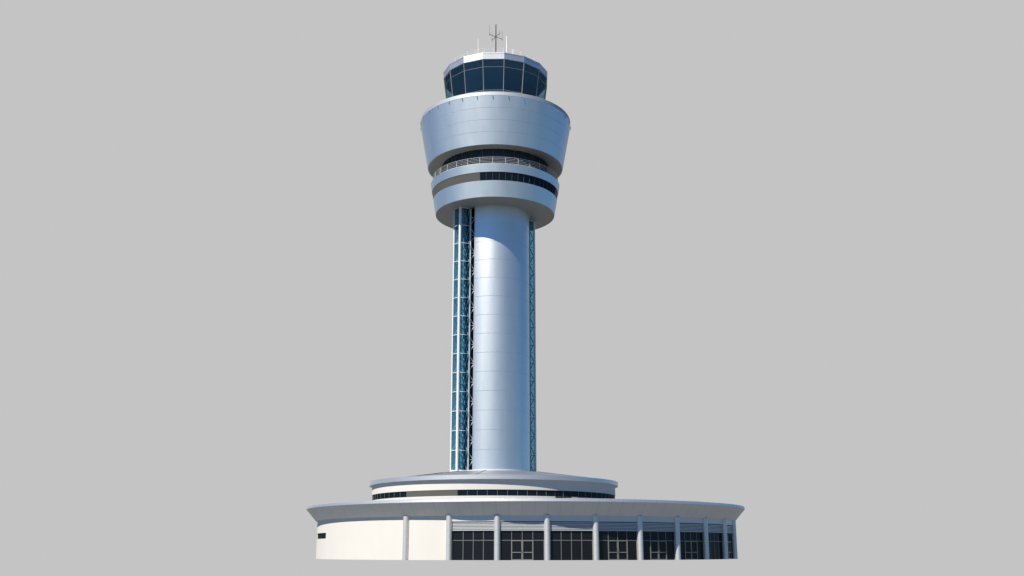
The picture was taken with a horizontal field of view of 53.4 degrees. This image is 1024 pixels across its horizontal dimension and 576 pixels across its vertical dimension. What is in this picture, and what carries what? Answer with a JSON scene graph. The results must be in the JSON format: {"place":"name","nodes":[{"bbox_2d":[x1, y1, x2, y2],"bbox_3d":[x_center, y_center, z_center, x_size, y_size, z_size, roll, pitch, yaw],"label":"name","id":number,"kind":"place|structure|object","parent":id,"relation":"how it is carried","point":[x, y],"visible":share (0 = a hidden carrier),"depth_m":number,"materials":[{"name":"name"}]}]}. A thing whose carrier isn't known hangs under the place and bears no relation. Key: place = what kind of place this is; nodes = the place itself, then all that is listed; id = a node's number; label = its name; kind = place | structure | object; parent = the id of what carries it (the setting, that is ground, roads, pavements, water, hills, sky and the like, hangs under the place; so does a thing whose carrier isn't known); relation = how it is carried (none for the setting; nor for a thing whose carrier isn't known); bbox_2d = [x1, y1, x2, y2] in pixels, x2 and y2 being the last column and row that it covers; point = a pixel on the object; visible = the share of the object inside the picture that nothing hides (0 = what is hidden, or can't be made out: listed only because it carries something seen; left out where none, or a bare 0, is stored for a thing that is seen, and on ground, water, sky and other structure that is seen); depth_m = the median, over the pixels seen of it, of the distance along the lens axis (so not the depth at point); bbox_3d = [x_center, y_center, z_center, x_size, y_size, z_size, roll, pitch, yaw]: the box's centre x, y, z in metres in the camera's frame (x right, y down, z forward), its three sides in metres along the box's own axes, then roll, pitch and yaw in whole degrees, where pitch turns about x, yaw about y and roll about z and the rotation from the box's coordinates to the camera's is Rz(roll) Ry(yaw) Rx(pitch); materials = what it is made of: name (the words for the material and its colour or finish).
{"place":"outdoors","nodes":[
{"label":"outdoors","id":0,"kind":"place"},
{"bbox_2d":[0,0,1023,575],"bbox_3d":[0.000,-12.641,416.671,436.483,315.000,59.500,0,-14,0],"label":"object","id":1,"kind":"structure","parent":0,"point":[780,270],"depth_m":424.93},
{"bbox_2d":[306,470,744,559],"bbox_3d":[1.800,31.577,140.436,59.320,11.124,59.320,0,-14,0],"label":"building","id":2,"kind":"structure","parent":0,"point":[493,515],"depth_m":116.35,"materials":[{"name":"white paint"}]},
{"bbox_2d":[318,533,325,538],"bbox_3d":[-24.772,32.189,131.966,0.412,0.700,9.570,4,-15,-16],"label":"small window","id":3,"kind":"structure","parent":2,"relation":"in","point":[321,535],"depth_m":129.79,"materials":[{"name":"black glass"}]},
{"bbox_2d":[372,491,405,500],"bbox_3d":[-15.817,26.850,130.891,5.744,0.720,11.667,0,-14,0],"label":"ribbon window","id":4,"kind":"structure","parent":2,"relation":"in","point":[391,494],"depth_m":127.75,"materials":[{"name":"black glass"}]},
{"bbox_2d":[452,531,493,559],"bbox_3d":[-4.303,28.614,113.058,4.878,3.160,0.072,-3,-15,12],"label":"window","id":5,"kind":"structure","parent":2,"relation":"in","point":[466,545],"depth_m":113.07,"materials":[{"name":"glass"}]},
{"bbox_2d":[420,48,570,471],"bbox_3d":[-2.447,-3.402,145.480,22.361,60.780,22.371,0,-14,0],"label":"control tower","id":6,"kind":"structure","parent":2,"relation":"on","point":[495,130],"depth_m":140.75,"materials":[{"name":"metal"}]},
{"bbox_2d":[450,64,462,96],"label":"cab window","id":7,"kind":"structure","parent":6,"relation":"in","point":[461,64],"depth_m":147.92,"materials":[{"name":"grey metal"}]},
{"bbox_2d":[463,59,482,93],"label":"cab window","id":8,"kind":"structure","parent":6,"relation":"in","point":[481,59],"depth_m":145.79,"materials":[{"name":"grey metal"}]},
{"bbox_2d":[482,59,503,91],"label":"cab window","id":9,"kind":"structure","parent":6,"relation":"in","point":[482,59],"depth_m":144.97,"materials":[{"name":"grey metal"}]},
{"bbox_2d":[489,24,500,51],"bbox_3d":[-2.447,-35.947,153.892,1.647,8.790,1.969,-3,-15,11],"label":"antenna mast","id":10,"kind":"object","parent":6,"relation":"on","point":[495,36],"visible":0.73,"depth_m":154.09,"materials":[{"name":"grey metal"}]},
{"bbox_2d":[503,59,523,92],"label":"cab window","id":11,"kind":"structure","parent":6,"relation":"in","point":[504,59],"depth_m":145.04,"materials":[{"name":"grey metal"}]},
{"bbox_2d":[480,172,555,194],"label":"ribbon window","id":12,"kind":"structure","parent":6,"relation":"in","point":[508,176],"depth_m":139.86,"materials":[{"name":"black glass"}]},
{"bbox_2d":[521,63,538,93],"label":"cab window","id":13,"kind":"structure","parent":6,"relation":"in","point":[525,63],"depth_m":145.98,"materials":[{"name":"grey metal"}]},
{"bbox_2d":[536,70,546,96],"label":"cab window","id":14,"kind":"structure","parent":6,"relation":"in","point":[538,70],"depth_m":147.97,"materials":[{"name":"grey metal"}]},
{"bbox_2d":[457,489,554,495],"bbox_3d":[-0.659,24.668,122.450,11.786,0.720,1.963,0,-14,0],"label":"ribbon window","id":15,"kind":"structure","parent":2,"relation":"in","point":[478,492],"depth_m":121.75,"materials":[{"name":"black glass"}]},
{"bbox_2d":[500,531,543,559],"bbox_3d":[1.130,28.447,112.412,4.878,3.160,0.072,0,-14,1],"label":"window","id":16,"kind":"structure","parent":2,"relation":"in","point":[506,537],"depth_m":112.43,"materials":[{"name":"black glass"}]},
{"bbox_2d":[511,540,532,559],"bbox_3d":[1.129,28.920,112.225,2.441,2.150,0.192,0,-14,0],"label":"double door","id":17,"kind":"structure","parent":2,"relation":"in","point":[521,552],"depth_m":112.19,"materials":[{"name":"grey"}]},
{"bbox_2d":[555,490,570,497],"bbox_3d":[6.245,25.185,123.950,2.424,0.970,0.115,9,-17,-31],"label":"ribbon window","id":18,"kind":"structure","parent":2,"relation":"in","point":[558,494],"depth_m":123.91,"materials":[{"name":"black glass"}]},
{"bbox_2d":[550,531,592,559],"bbox_3d":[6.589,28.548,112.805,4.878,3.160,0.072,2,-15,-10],"label":"window","id":19,"kind":"structure","parent":2,"relation":"in","point":[564,545],"depth_m":112.82,"materials":[{"name":"black glass"}]},
{"bbox_2d":[571,491,614,498],"bbox_3d":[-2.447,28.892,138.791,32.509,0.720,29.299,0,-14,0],"label":"ribbon window","id":20,"kind":"structure","parent":2,"relation":"in","point":[573,493],"depth_m":127.13,"materials":[{"name":"black glass"}]},
{"bbox_2d":[599,531,636,559],"bbox_3d":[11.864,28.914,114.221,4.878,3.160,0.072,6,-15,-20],"label":"window","id":21,"kind":"structure","parent":2,"relation":"in","point":[604,536],"depth_m":114.29,"materials":[{"name":"black glass"}]},
{"bbox_2d":[608,540,627,559],"bbox_3d":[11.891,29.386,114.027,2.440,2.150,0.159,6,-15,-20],"label":"double door","id":22,"kind":"structure","parent":2,"relation":"in","point":[617,552],"depth_m":114.07,"materials":[{"name":"grey"}]},
{"bbox_2d":[650,540,666,559],"bbox_3d":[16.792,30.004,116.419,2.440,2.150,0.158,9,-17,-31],"label":"double door","id":23,"kind":"structure","parent":2,"relation":"in","point":[658,552],"depth_m":116.33,"materials":[{"name":"grey"}]},
{"bbox_2d":[643,531,674,559],"bbox_3d":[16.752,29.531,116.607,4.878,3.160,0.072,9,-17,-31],"label":"window","id":24,"kind":"structure","parent":2,"relation":"in","point":[648,536],"depth_m":116.71,"materials":[{"name":"black glass"}]},
{"bbox_2d":[684,541,697,559],"bbox_3d":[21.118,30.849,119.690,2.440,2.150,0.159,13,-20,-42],"label":"double door","id":25,"kind":"structure","parent":2,"relation":"in","point":[691,551],"depth_m":119.69,"materials":[{"name":"grey"}]},
{"bbox_2d":[680,532,703,559],"bbox_3d":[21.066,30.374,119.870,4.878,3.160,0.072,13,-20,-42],"label":"window","id":26,"kind":"structure","parent":2,"relation":"in","point":[684,536],"depth_m":120.13,"materials":[{"name":"black glass"}]},
{"bbox_2d":[708,532,722,558],"bbox_3d":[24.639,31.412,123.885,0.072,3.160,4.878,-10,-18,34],"label":"window","id":27,"kind":"structure","parent":2,"relation":"in","point":[715,539],"depth_m":124.21,"materials":[{"name":"black glass"}]},
{"bbox_2d":[727,541,731,558],"bbox_3d":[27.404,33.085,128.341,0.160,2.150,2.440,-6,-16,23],"label":"double door","id":28,"kind":"structure","parent":2,"relation":"in","point":[727,541],"depth_m":128.42,"materials":[{"name":"grey"}]},
{"bbox_2d":[727,533,732,558],"bbox_3d":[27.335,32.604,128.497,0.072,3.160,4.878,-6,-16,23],"label":"window","id":29,"kind":"structure","parent":2,"relation":"in","point":[729,536],"depth_m":129.73,"materials":[{"name":"black glass"}]}
]}

